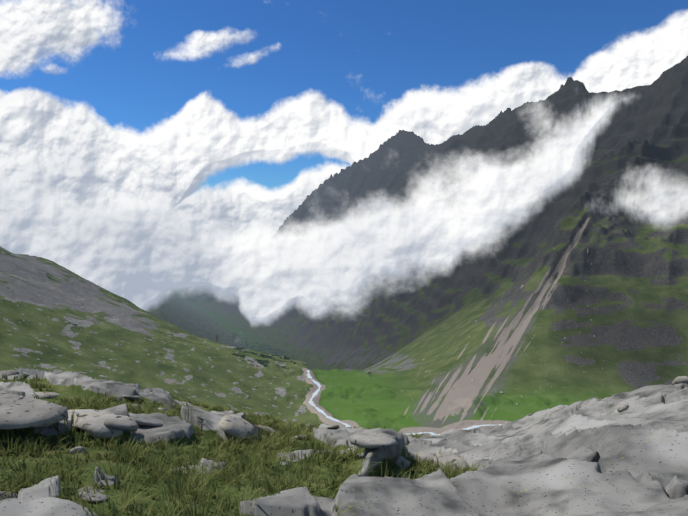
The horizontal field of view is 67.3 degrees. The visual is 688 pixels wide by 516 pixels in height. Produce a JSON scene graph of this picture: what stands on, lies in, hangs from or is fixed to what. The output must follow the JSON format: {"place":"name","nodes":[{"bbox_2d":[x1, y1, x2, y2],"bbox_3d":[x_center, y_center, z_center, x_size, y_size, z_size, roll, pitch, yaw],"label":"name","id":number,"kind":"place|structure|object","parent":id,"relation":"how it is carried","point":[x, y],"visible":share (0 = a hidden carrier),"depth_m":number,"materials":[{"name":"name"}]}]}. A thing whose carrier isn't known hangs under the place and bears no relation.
{"place":"outdoors","nodes":[
{"label":"outdoors","id":0,"kind":"place"},
{"bbox_2d":[0,56,687,515],"bbox_3d":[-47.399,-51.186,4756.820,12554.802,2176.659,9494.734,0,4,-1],"label":"mountain terrain","id":1,"kind":"structure","parent":0,"point":[566,448],"depth_m":785.23,"materials":[{"name":"green plant"}]},
{"bbox_2d":[0,368,481,515],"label":"tussock grass","id":2,"kind":"structure","parent":1,"relation":"on","point":[285,430],"depth_m":4.63,"materials":[{"name":"green plant"}]},
{"bbox_2d":[2,248,606,431],"bbox_3d":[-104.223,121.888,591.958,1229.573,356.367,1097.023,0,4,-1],"label":"scattered slope rocks","id":3,"kind":"object","parent":1,"relation":"on","point":[248,397],"visible":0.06,"depth_m":752.59,"materials":[{"name":"grey stone"}]},
{"bbox_2d":[0,370,687,502],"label":"boulder","id":4,"kind":"object","parent":1,"relation":"on","point":[18,411],"visible":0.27,"depth_m":5.06,"materials":[{"name":"grey stone"}]},
{"bbox_2d":[307,370,502,434],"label":"river","id":5,"kind":"structure","parent":1,"relation":"on","point":[315,393],"depth_m":626.83,"materials":[{"name":"white liquid"}]},
{"bbox_2d":[0,0,687,232],"bbox_3d":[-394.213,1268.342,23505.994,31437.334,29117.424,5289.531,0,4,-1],"label":"cloud","id":6,"kind":"structure","parent":0,"point":[81,155],"depth_m":24143.34,"materials":[{"name":"white"}]},
{"bbox_2d":[0,97,687,323],"bbox_3d":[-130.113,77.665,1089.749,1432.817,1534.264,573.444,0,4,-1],"label":"cloud","id":7,"kind":"structure","parent":0,"point":[147,258],"depth_m":1317.78,"materials":[{"name":"white"}]},
{"bbox_2d":[0,0,687,189],"label":"sky","id":8,"kind":"structure","parent":0,"point":[363,57],"materials":[{"name":"blue"}]}
]}

